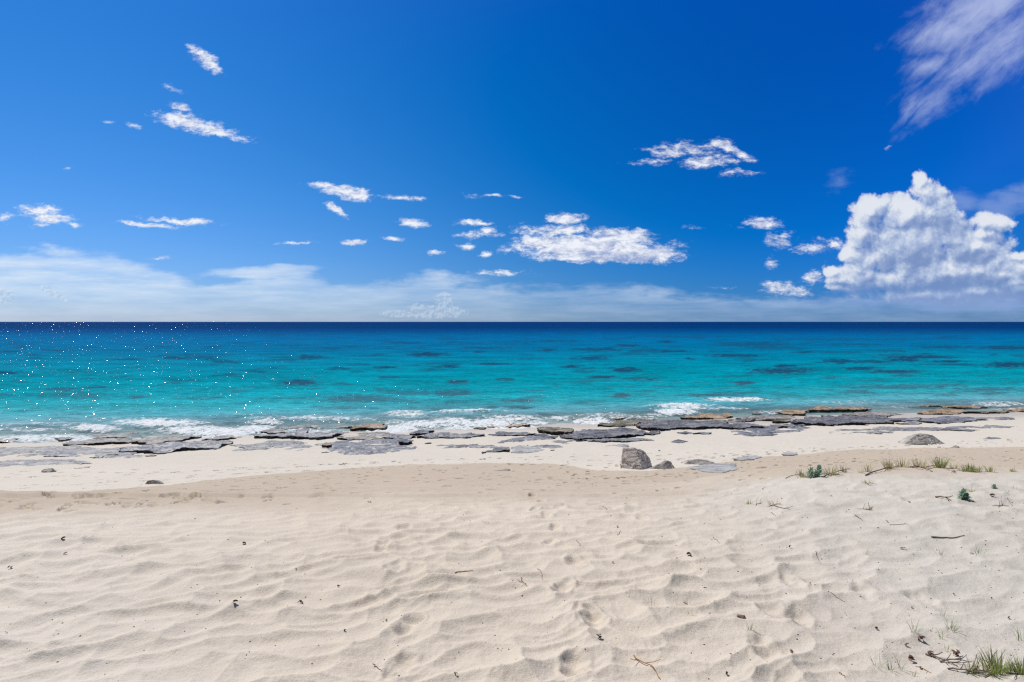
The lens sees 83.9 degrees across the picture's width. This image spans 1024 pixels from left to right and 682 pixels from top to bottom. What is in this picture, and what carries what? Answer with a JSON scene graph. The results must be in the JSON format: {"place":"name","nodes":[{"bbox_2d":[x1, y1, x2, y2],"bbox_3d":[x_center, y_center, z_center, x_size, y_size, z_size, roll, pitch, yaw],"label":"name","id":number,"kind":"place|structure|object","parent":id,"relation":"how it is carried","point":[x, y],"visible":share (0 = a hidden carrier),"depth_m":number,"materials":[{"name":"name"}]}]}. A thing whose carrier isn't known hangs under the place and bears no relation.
{"place":"outdoors","nodes":[
{"label":"outdoors","id":0,"kind":"place"},
{"bbox_2d":[0,404,1023,681],"bbox_3d":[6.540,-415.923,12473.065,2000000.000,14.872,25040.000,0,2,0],"label":"beach sand","id":1,"kind":"structure","parent":0,"point":[378,538],"depth_m":5.30,"materials":[{"name":"sand"}]},
{"bbox_2d":[0,437,18,442],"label":"rock ledge","id":2,"kind":"object","parent":1,"relation":"on","point":[7,440],"visible":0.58,"depth_m":25.92,"materials":[{"name":"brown stone"}]},
{"bbox_2d":[0,459,91,466],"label":"rock sheet","id":3,"kind":"object","parent":1,"relation":"on","point":[28,462],"visible":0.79,"depth_m":20.41,"materials":[{"name":"grey stone"}]},
{"bbox_2d":[41,468,55,472],"bbox_3d":[-15.005,4.238,18.460,0.512,0.208,0.394,0,2,0],"label":"stone","id":4,"kind":"object","parent":1,"relation":"on","point":[48,470],"visible":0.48,"depth_m":18.38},
{"bbox_2d":[43,452,79,456],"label":"rock ledge","id":5,"kind":"object","parent":1,"relation":"on","point":[67,454],"visible":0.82,"depth_m":22.02,"materials":[{"name":"grey stone"}]},
{"bbox_2d":[0,445,142,456],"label":"rock sheet","id":6,"kind":"object","parent":1,"relation":"on","point":[45,450],"visible":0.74,"depth_m":23.09,"materials":[{"name":"grey stone"}]},
{"bbox_2d":[62,438,137,445],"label":"rock ledge","id":7,"kind":"object","parent":1,"relation":"on","point":[102,441],"visible":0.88,"depth_m":25.40,"materials":[{"name":"grey stone"}]},
{"bbox_2d":[55,431,175,441],"bbox_3d":[-18.935,4.819,27.406,4.760,0.848,2.218,-1,2,-19],"label":"rock ledge","id":8,"kind":"object","parent":1,"relation":"on","point":[120,435],"visible":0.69,"depth_m":27.44,"materials":[{"name":"grey stone"}]},
{"bbox_2d":[89,454,155,457],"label":"rock ledge","id":9,"kind":"object","parent":1,"relation":"on","point":[114,456],"visible":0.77,"depth_m":21.68,"materials":[{"name":"grey stone"}]},
{"bbox_2d":[145,480,163,483],"bbox_3d":[-9.267,3.660,14.749,0.440,0.143,0.204,0,2,0],"label":"stone","id":10,"kind":"object","parent":1,"relation":"on","point":[154,482],"visible":0.74,"depth_m":14.69,"materials":[{"name":"stone"}]},
{"bbox_2d":[130,436,201,444],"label":"rock ledge","id":11,"kind":"object","parent":1,"relation":"on","point":[151,440],"visible":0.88,"depth_m":25.80,"materials":[{"name":"grey stone"}]},
{"bbox_2d":[119,439,232,453],"bbox_3d":[-13.961,4.717,23.829,4.156,0.900,2.811,-1,2,-31],"label":"rock ledge","id":12,"kind":"object","parent":1,"relation":"on","point":[168,447],"visible":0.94,"depth_m":23.56,"materials":[{"name":"grey stone"}]},
{"bbox_2d":[202,435,241,440],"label":"rock ledge","id":13,"kind":"object","parent":1,"relation":"on","point":[222,437],"visible":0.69,"depth_m":26.29,"materials":[{"name":"grey stone"}]},
{"bbox_2d":[229,442,271,450],"bbox_3d":[-10.971,4.694,23.963,1.726,0.706,2.391,-1,2,-24],"label":"rock sheet","id":14,"kind":"object","parent":1,"relation":"on","point":[262,445],"visible":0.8,"depth_m":23.89,"materials":[{"name":"grey stone"}]},
{"bbox_2d":[255,429,290,433],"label":"rock ledge","id":15,"kind":"object","parent":1,"relation":"on","point":[272,431],"visible":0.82,"depth_m":28.06,"materials":[{"name":"grey stone"}]},
{"bbox_2d":[239,440,312,450],"bbox_3d":[-9.645,4.700,24.319,3.635,0.712,2.719,1,2,18],"label":"rock sheet","id":16,"kind":"object","parent":1,"relation":"on","point":[293,444],"visible":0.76,"depth_m":24.07,"materials":[{"name":"grey stone"}]},
{"bbox_2d":[253,431,342,439],"bbox_3d":[-10.061,4.729,26.859,3.846,0.868,2.332,0,2,0],"label":"rock ledge","id":17,"kind":"object","parent":1,"relation":"on","point":[316,436],"visible":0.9,"depth_m":26.42,"materials":[{"name":"grey stone"}]},
{"bbox_2d":[295,429,308,433],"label":"broken rock","id":18,"kind":"object","parent":1,"relation":"on","point":[299,431],"visible":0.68,"depth_m":28.04,"materials":[{"name":"grey stone"}]},
{"bbox_2d":[261,421,365,429],"bbox_3d":[-10.497,4.854,30.995,5.519,0.952,3.711,0,2,0],"label":"rock ledge","id":19,"kind":"object","parent":1,"relation":"on","point":[316,425],"visible":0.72,"depth_m":30.43,"materials":[{"name":"grey stone"}]},
{"bbox_2d":[336,431,392,439],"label":"rock ledge","id":20,"kind":"object","parent":1,"relation":"on","point":[361,436],"visible":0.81,"depth_m":26.69,"materials":[{"name":"grey stone"}]},
{"bbox_2d":[315,439,418,454],"bbox_3d":[-5.946,4.646,23.807,4.103,0.876,4.754,-1,2,-26],"label":"rock sheet","id":21,"kind":"object","parent":1,"relation":"on","point":[347,447],"visible":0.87,"depth_m":23.29,"materials":[{"name":"grey stone"}]},
{"bbox_2d":[321,442,331,447],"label":"broken rock","id":22,"kind":"object","parent":21,"relation":"on","point":[327,445],"visible":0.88,"depth_m":23.57,"materials":[{"name":"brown stone"}]},
{"bbox_2d":[398,440,412,444],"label":"broken rock","id":23,"kind":"object","parent":21,"relation":"on","point":[404,442],"visible":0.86,"depth_m":24.13,"materials":[{"name":"grey stone"}]},
{"bbox_2d":[350,423,387,430],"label":"rock ledge","id":24,"kind":"object","parent":1,"relation":"on","point":[371,426],"visible":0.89,"depth_m":28.80,"materials":[{"name":"brown stone"}]},
{"bbox_2d":[384,434,415,439],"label":"rock ledge","id":25,"kind":"object","parent":1,"relation":"on","point":[400,436],"visible":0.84,"depth_m":25.98,"materials":[{"name":"grey stone"}]},
{"bbox_2d":[409,429,433,435],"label":"rock ledge","id":26,"kind":"object","parent":1,"relation":"on","point":[420,432],"visible":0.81,"depth_m":27.32,"materials":[{"name":"grey stone"}]},
{"bbox_2d":[417,432,484,438],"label":"rock ledge","id":27,"kind":"object","parent":1,"relation":"on","point":[448,435],"visible":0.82,"depth_m":26.37,"materials":[{"name":"grey stone"}]},
{"bbox_2d":[437,444,498,447],"bbox_3d":[-1.977,4.595,23.568,3.552,0.641,1.746,0,2,-8],"label":"rock sheet","id":28,"kind":"object","parent":1,"relation":"on","point":[471,446],"visible":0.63,"depth_m":23.38,"materials":[{"name":"grey stone"}]},
{"bbox_2d":[473,427,486,429],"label":"rock ledge","id":29,"kind":"object","parent":1,"relation":"on","point":[481,428],"visible":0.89,"depth_m":28.98,"materials":[{"name":"grey stone"}]},
{"bbox_2d":[481,446,509,453],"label":"rock ledge","id":30,"kind":"object","parent":1,"relation":"on","point":[503,449],"visible":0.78,"depth_m":22.22,"materials":[{"name":"grey stone"}]},
{"bbox_2d":[487,424,529,427],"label":"rock ledge","id":31,"kind":"object","parent":1,"relation":"on","point":[517,425],"visible":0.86,"depth_m":29.55,"materials":[{"name":"stone"}]},
{"bbox_2d":[488,431,535,435],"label":"rock ledge","id":32,"kind":"object","parent":1,"relation":"on","point":[501,433],"visible":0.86,"depth_m":26.80,"materials":[{"name":"grey stone"}]},
{"bbox_2d":[19,501,1014,680],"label":"shell grit","id":33,"kind":"object","parent":1,"relation":"on","point":[603,607],"visible":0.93,"depth_m":4.31,"materials":[{"name":"stone"}]},
{"bbox_2d":[24,488,1023,678],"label":"sand litter","id":34,"kind":"object","parent":1,"relation":"on","point":[629,596],"visible":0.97,"depth_m":4.43,"materials":[{"name":"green plant"}]},
{"bbox_2d":[497,435,552,442],"bbox_3d":[0.382,4.637,25.636,3.182,0.657,1.868,-1,2,-26],"label":"rock sheet","id":35,"kind":"object","parent":1,"relation":"on","point":[526,438],"visible":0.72,"depth_m":25.32,"materials":[{"name":"grey stone"}]},
{"bbox_2d":[510,445,543,452],"bbox_3d":[0.611,4.531,22.709,1.386,0.626,2.133,0,2,0],"label":"rock sheet","id":36,"kind":"object","parent":1,"relation":"on","point":[523,449],"visible":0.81,"depth_m":22.48,"materials":[{"name":"stone"}]},
{"bbox_2d":[527,445,561,450],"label":"rock sheet","id":37,"kind":"object","parent":1,"relation":"on","point":[549,446],"visible":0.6,"depth_m":23.13,"materials":[{"name":"grey stone"}]},
{"bbox_2d":[534,433,557,438],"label":"rock ledge","id":38,"kind":"object","parent":1,"relation":"on","point":[545,435],"visible":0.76,"depth_m":26.17,"materials":[{"name":"grey stone"}]},
{"bbox_2d":[537,426,573,434],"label":"rock ledge","id":39,"kind":"object","parent":1,"relation":"on","point":[554,430],"visible":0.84,"depth_m":27.13,"materials":[{"name":"beige stone"}]},
{"bbox_2d":[553,440,575,443],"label":"rock sheet","id":40,"kind":"object","parent":1,"relation":"on","point":[559,441],"visible":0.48,"depth_m":24.61,"materials":[{"name":"grey stone"}]},
{"bbox_2d":[564,427,647,439],"bbox_3d":[4.295,4.661,26.795,4.627,1.042,2.757,-1,2,-23],"label":"rock ledge","id":41,"kind":"object","parent":1,"relation":"on","point":[619,432],"visible":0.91,"depth_m":26.18,"materials":[{"name":"grey stone"}]},
{"bbox_2d":[572,414,650,420],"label":"rock ledge","id":42,"kind":"object","parent":1,"relation":"on","point":[617,418],"visible":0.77,"depth_m":33.22,"materials":[{"name":"stone"}]},
{"bbox_2d":[576,438,653,442],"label":"rock ledge","id":43,"kind":"object","parent":1,"relation":"on","point":[603,440],"visible":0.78,"depth_m":24.62,"materials":[{"name":"grey stone"}]},
{"bbox_2d":[611,444,628,446],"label":"rock sheet","id":44,"kind":"object","parent":1,"relation":"on","point":[622,445],"visible":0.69,"depth_m":23.20,"materials":[{"name":"grey stone"}]},
{"bbox_2d":[597,419,655,426],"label":"rock ledge","id":45,"kind":"object","parent":1,"relation":"on","point":[622,423],"visible":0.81,"depth_m":30.24,"materials":[{"name":"grey stone"}]},
{"bbox_2d":[620,447,651,469],"bbox_3d":[3.849,3.642,17.549,1.014,0.673,0.971,0,2,9],"label":"boulder","id":46,"kind":"object","parent":1,"relation":"on","point":[634,458],"visible":0.93,"depth_m":17.48,"materials":[{"name":"stone"}]},
{"bbox_2d":[630,655,660,678],"bbox_3d":[0.821,1.969,3.470,0.122,0.066,0.274,-2,3,-42],"label":"twig","id":47,"kind":"object","parent":1,"relation":"on","point":[647,663],"visible":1,"depth_m":3.48,"materials":[{"name":"wood"}]},
{"bbox_2d":[646,430,659,434],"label":"broken rock","id":48,"kind":"object","parent":1,"relation":"on","point":[653,432],"visible":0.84,"depth_m":26.87,"materials":[{"name":"grey stone"}]},
{"bbox_2d":[648,460,673,468],"bbox_3d":[4.523,3.771,17.322,0.893,0.304,0.460,0,2,0],"label":"boulder","id":49,"kind":"object","parent":1,"relation":"on","point":[665,464],"visible":0.74,"depth_m":17.21,"materials":[{"name":"stone"}]},
{"bbox_2d":[671,439,687,442],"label":"broken rock","id":50,"kind":"object","parent":1,"relation":"on","point":[678,441],"visible":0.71,"depth_m":24.19,"materials":[{"name":"grey stone"}]},
{"bbox_2d":[635,419,728,430],"bbox_3d":[8.867,4.716,30.052,5.630,1.110,3.783,0,2,-14],"label":"rock ledge","id":51,"kind":"object","parent":1,"relation":"on","point":[659,424],"visible":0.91,"depth_m":28.97,"materials":[{"name":"grey stone"}]},
{"bbox_2d":[677,431,692,433],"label":"rock sheet","id":52,"kind":"object","parent":1,"relation":"on","point":[685,432],"visible":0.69,"depth_m":26.82,"materials":[{"name":"grey stone"}]},
{"bbox_2d":[681,459,713,463],"bbox_3d":[6.009,3.894,18.355,1.106,0.179,0.465,0,2,0],"label":"flat stone","id":53,"kind":"object","parent":1,"relation":"on","point":[697,461],"visible":0.86,"depth_m":18.24,"materials":[{"name":"stone"}]},
{"bbox_2d":[693,432,711,434],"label":"rock ledge","id":54,"kind":"object","parent":1,"relation":"on","point":[706,433],"visible":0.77,"depth_m":26.65,"materials":[{"name":"grey stone"}]},
{"bbox_2d":[680,413,727,419],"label":"rock ledge","id":55,"kind":"object","parent":1,"relation":"on","point":[700,416],"visible":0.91,"depth_m":32.98,"materials":[{"name":"stone"}]},
{"bbox_2d":[687,463,738,472],"bbox_3d":[6.096,3.936,16.943,1.394,0.743,2.542,2,3,43],"label":"flat stone","id":56,"kind":"object","parent":1,"relation":"on","point":[719,467],"visible":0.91,"depth_m":16.70,"materials":[{"name":"stone"}]},
{"bbox_2d":[704,419,738,422],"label":"rock ledge","id":57,"kind":"object","parent":1,"relation":"on","point":[716,420],"visible":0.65,"depth_m":31.00,"materials":[{"name":"grey stone"}]},
{"bbox_2d":[722,413,732,417],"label":"broken rock","id":58,"kind":"object","parent":1,"relation":"on","point":[728,415],"visible":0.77,"depth_m":33.51,"materials":[{"name":"stone"}]},
{"bbox_2d":[719,422,763,429],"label":"rock ledge","id":59,"kind":"object","parent":1,"relation":"on","point":[740,426],"visible":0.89,"depth_m":28.54,"materials":[{"name":"grey stone"}]},
{"bbox_2d":[737,614,745,618],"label":"flat pebble","id":60,"kind":"object","parent":1,"relation":"on","point":[741,616],"visible":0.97,"depth_m":4.12,"materials":[{"name":"stone"}]},
{"bbox_2d":[728,418,755,421],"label":"rock ledge","id":61,"kind":"object","parent":1,"relation":"on","point":[747,420],"visible":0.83,"depth_m":31.27,"materials":[{"name":"grey stone"}]},
{"bbox_2d":[732,455,760,460],"bbox_3d":[7.933,4.141,19.171,0.658,0.582,1.554,2,3,40],"label":"flat stone","id":62,"kind":"object","parent":1,"relation":"on","point":[745,457],"visible":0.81,"depth_m":19.06,"materials":[{"name":"stone"}]},
{"bbox_2d":[736,415,794,420],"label":"rock ledge","id":63,"kind":"object","parent":1,"relation":"on","point":[767,417],"visible":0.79,"depth_m":32.59,"materials":[{"name":"grey stone"}]},
{"bbox_2d":[730,425,809,436],"bbox_3d":[12.510,4.567,27.647,5.351,0.767,2.518,-1,2,-33],"label":"rock sheet","id":64,"kind":"object","parent":1,"relation":"on","point":[763,431],"visible":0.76,"depth_m":27.33,"materials":[{"name":"grey stone"}]},
{"bbox_2d":[772,418,790,422],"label":"rock ledge","id":65,"kind":"object","parent":1,"relation":"on","point":[782,420],"visible":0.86,"depth_m":30.77,"materials":[{"name":"grey stone"}]},
{"bbox_2d":[764,424,804,428],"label":"rock ledge","id":66,"kind":"object","parent":1,"relation":"on","point":[776,426],"visible":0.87,"depth_m":28.74,"materials":[{"name":"grey stone"}]},
{"bbox_2d":[782,452,796,455],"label":"flat stone","id":67,"kind":"object","parent":1,"relation":"on","point":[788,454],"visible":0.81,"depth_m":19.89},
{"bbox_2d":[772,408,809,415],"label":"rock ledge","id":68,"kind":"object","parent":1,"relation":"on","point":[798,411],"visible":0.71,"depth_m":35.25,"materials":[{"name":"stone"}]},
{"bbox_2d":[797,470,809,477],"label":"grass tuft","id":69,"kind":"object","parent":1,"relation":"on","point":[803,475],"visible":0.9,"depth_m":9.38,"materials":[{"name":"plant"}]},
{"bbox_2d":[805,465,824,477],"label":"seaside shrub","id":70,"kind":"object","parent":1,"relation":"on","point":[818,471],"visible":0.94,"depth_m":9.24,"materials":[{"name":"green plant"}]},
{"bbox_2d":[823,466,839,475],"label":"grass tuft","id":71,"kind":"object","parent":1,"relation":"on","point":[831,473],"visible":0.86,"depth_m":9.39,"materials":[{"name":"plant"}]},
{"bbox_2d":[808,406,870,412],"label":"rock ledge","id":72,"kind":"object","parent":1,"relation":"on","point":[827,409],"visible":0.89,"depth_m":35.50,"materials":[{"name":"brown stone"}]},
{"bbox_2d":[790,415,900,425],"bbox_3d":[17.905,4.661,31.333,6.781,1.098,4.562,0,2,0],"label":"rock ledge","id":73,"kind":"object","parent":1,"relation":"on","point":[828,420],"visible":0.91,"depth_m":30.49,"materials":[{"name":"grey stone"}]},
{"bbox_2d":[864,463,876,471],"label":"grass tuft","id":74,"kind":"object","parent":1,"relation":"on","point":[868,470],"visible":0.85,"depth_m":9.81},
{"bbox_2d":[842,412,903,416],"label":"rock ledge","id":75,"kind":"object","parent":1,"relation":"on","point":[888,414],"visible":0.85,"depth_m":33.98,"materials":[{"name":"grey stone"}]},
{"bbox_2d":[865,463,898,475],"bbox_3d":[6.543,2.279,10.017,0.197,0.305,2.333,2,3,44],"label":"twig","id":76,"kind":"object","parent":1,"relation":"on","point":[879,469],"visible":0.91,"depth_m":9.79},
{"bbox_2d":[881,457,895,468],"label":"grass tuft","id":77,"kind":"object","parent":1,"relation":"on","point":[888,465],"visible":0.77,"depth_m":10.39,"materials":[{"name":"plant"}]},
{"bbox_2d":[892,455,916,467],"bbox_3d":[7.489,2.304,10.868,0.492,0.254,0.396,1,2,25],"label":"grass tuft","id":78,"kind":"object","parent":1,"relation":"on","point":[901,465],"visible":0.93,"depth_m":10.91,"materials":[{"name":"plant"}]},
{"bbox_2d":[892,417,920,421],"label":"rock ledge","id":79,"kind":"object","parent":1,"relation":"on","point":[916,419],"visible":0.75,"depth_m":31.16,"materials":[{"name":"grey stone"}]},
{"bbox_2d":[896,422,921,424],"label":"rock ledge","id":80,"kind":"object","parent":1,"relation":"on","point":[913,423],"visible":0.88,"depth_m":29.74,"materials":[{"name":"grey stone"}]},
{"bbox_2d":[911,458,928,467],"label":"grass tuft","id":81,"kind":"object","parent":1,"relation":"on","point":[921,465],"visible":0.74,"depth_m":10.87,"materials":[{"name":"plant"}]},
{"bbox_2d":[898,433,944,444],"bbox_3d":[16.586,3.963,22.996,1.707,0.447,0.880,0,2,0],"label":"boulder","id":82,"kind":"object","parent":1,"relation":"on","point":[920,439],"visible":0.98,"depth_m":22.81,"materials":[{"name":"stone"}]},
{"bbox_2d":[910,464,935,471],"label":"twig","id":83,"kind":"object","parent":1,"relation":"on","point":[923,467],"visible":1,"depth_m":10.04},
{"bbox_2d":[839,425,1013,433],"bbox_3d":[19.968,4.517,27.983,11.446,0.720,2.294,0,2,-14],"label":"rock sheet","id":84,"kind":"object","parent":1,"relation":"on","point":[887,428],"visible":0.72,"depth_m":27.65,"materials":[{"name":"grey stone"}]},
{"bbox_2d":[909,405,949,408],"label":"rock ledge","id":85,"kind":"object","parent":1,"relation":"on","point":[925,407],"visible":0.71,"depth_m":37.66,"materials":[{"name":"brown stone"}]},
{"bbox_2d":[928,455,952,467],"bbox_3d":[7.989,2.238,10.616,0.500,0.331,0.439,2,2,38],"label":"grass tuft","id":86,"kind":"object","parent":1,"relation":"on","point":[939,464],"visible":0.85,"depth_m":10.60,"materials":[{"name":"plant"}]},
{"bbox_2d":[917,407,965,414],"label":"rock ledge","id":87,"kind":"object","parent":1,"relation":"on","point":[945,411],"visible":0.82,"depth_m":34.83,"materials":[{"name":"stone"}]},
{"bbox_2d":[925,652,961,665],"bbox_3d":[2.658,1.958,3.520,0.099,0.068,0.190,-1,2,-18],"label":"twig","id":88,"kind":"object","parent":1,"relation":"on","point":[933,655],"visible":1,"depth_m":3.53,"materials":[{"name":"wood"}]},
{"bbox_2d":[937,420,949,423],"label":"broken rock","id":89,"kind":"object","parent":1,"relation":"on","point":[944,421],"visible":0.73,"depth_m":30.00,"materials":[{"name":"grey stone"}]},
{"bbox_2d":[919,427,973,430],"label":"rock ledge","id":90,"kind":"object","parent":1,"relation":"on","point":[944,429],"visible":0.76,"depth_m":27.15,"materials":[{"name":"grey stone"}]},
{"bbox_2d":[931,535,964,537],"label":"twig","id":91,"kind":"object","parent":1,"relation":"on","point":[945,537],"visible":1,"depth_m":5.78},
{"bbox_2d":[944,617,958,631],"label":"grass tuft","id":92,"kind":"object","parent":1,"relation":"on","point":[951,625],"visible":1,"depth_m":3.88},
{"bbox_2d":[951,649,959,655],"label":"dead leaf","id":93,"kind":"object","parent":1,"relation":"on","point":[957,652],"visible":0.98,"depth_m":3.56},
{"bbox_2d":[940,654,971,662],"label":"twig","id":94,"kind":"object","parent":1,"relation":"on","point":[959,658],"visible":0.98,"depth_m":3.49,"materials":[{"name":"wood"}]},
{"bbox_2d":[947,663,979,672],"bbox_3d":[2.687,1.945,3.393,0.165,0.042,0.054,1,2,19],"label":"twig","id":95,"kind":"object","parent":1,"relation":"on","point":[964,669],"visible":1,"depth_m":3.38,"materials":[{"name":"wood"}]},
{"bbox_2d":[956,488,971,500],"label":"seaside shrub","id":96,"kind":"object","parent":1,"relation":"on","point":[964,495],"visible":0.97,"depth_m":7.32,"materials":[{"name":"green plant"}]},
{"bbox_2d":[941,405,987,409],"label":"rock ledge","id":97,"kind":"object","parent":1,"relation":"on","point":[973,407],"visible":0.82,"depth_m":36.96,"materials":[{"name":"brown stone"}]},
{"bbox_2d":[918,416,1014,423],"bbox_3d":[24.676,4.569,31.482,6.200,0.821,2.305,-1,2,-18],"label":"rock ledge","id":98,"kind":"object","parent":1,"relation":"on","point":[953,419],"visible":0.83,"depth_m":31.08,"materials":[{"name":"grey stone"}]},
{"bbox_2d":[952,462,985,472],"bbox_3d":[7.851,2.197,9.850,0.471,0.238,0.591,-2,3,-45],"label":"grass tuft","id":99,"kind":"object","parent":1,"relation":"on","point":[969,468],"visible":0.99,"depth_m":9.81,"materials":[{"name":"plant"}]},
{"bbox_2d":[959,655,987,673],"bbox_3d":[2.734,1.912,3.382,0.156,0.125,0.104,-1,2,-23],"label":"grass tuft","id":100,"kind":"object","parent":1,"relation":"on","point":[976,668],"visible":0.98,"depth_m":3.38,"materials":[{"name":"plant"}]},
{"bbox_2d":[962,410,1013,413],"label":"rock ledge","id":101,"kind":"object","parent":1,"relation":"on","point":[986,412],"visible":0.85,"depth_m":34.29,"materials":[{"name":"grey stone"}]},
{"bbox_2d":[983,466,998,472],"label":"grass tuft","id":102,"kind":"object","parent":1,"relation":"on","point":[990,469],"visible":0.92,"depth_m":9.83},
{"bbox_2d":[974,645,1023,676],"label":"grass tuft","id":103,"kind":"object","parent":1,"relation":"on","point":[993,665],"visible":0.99,"depth_m":3.37,"materials":[{"name":"plant"}]},
{"bbox_2d":[1002,651,1023,677],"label":"grass tuft","id":104,"kind":"object","parent":1,"relation":"on","point":[1018,670],"visible":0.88,"depth_m":3.31,"materials":[{"name":"plant"}]},
{"bbox_2d":[1003,408,1023,411],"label":"rock ledge","id":105,"kind":"object","parent":1,"relation":"on","point":[1017,409],"visible":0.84,"depth_m":35.64,"materials":[{"name":"stone"}]},
{"bbox_2d":[0,322,1023,442],"bbox_3d":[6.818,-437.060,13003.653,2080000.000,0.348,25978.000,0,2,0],"label":"sea","id":106,"kind":"structure","parent":0,"point":[93,376],"depth_m":64.91,"materials":[{"name":"liquid"}]},
{"bbox_2d":[0,0,1023,321],"label":"sky","id":107,"kind":"structure","parent":0,"point":[161,160],"materials":[{"name":"blue"}]}
]}

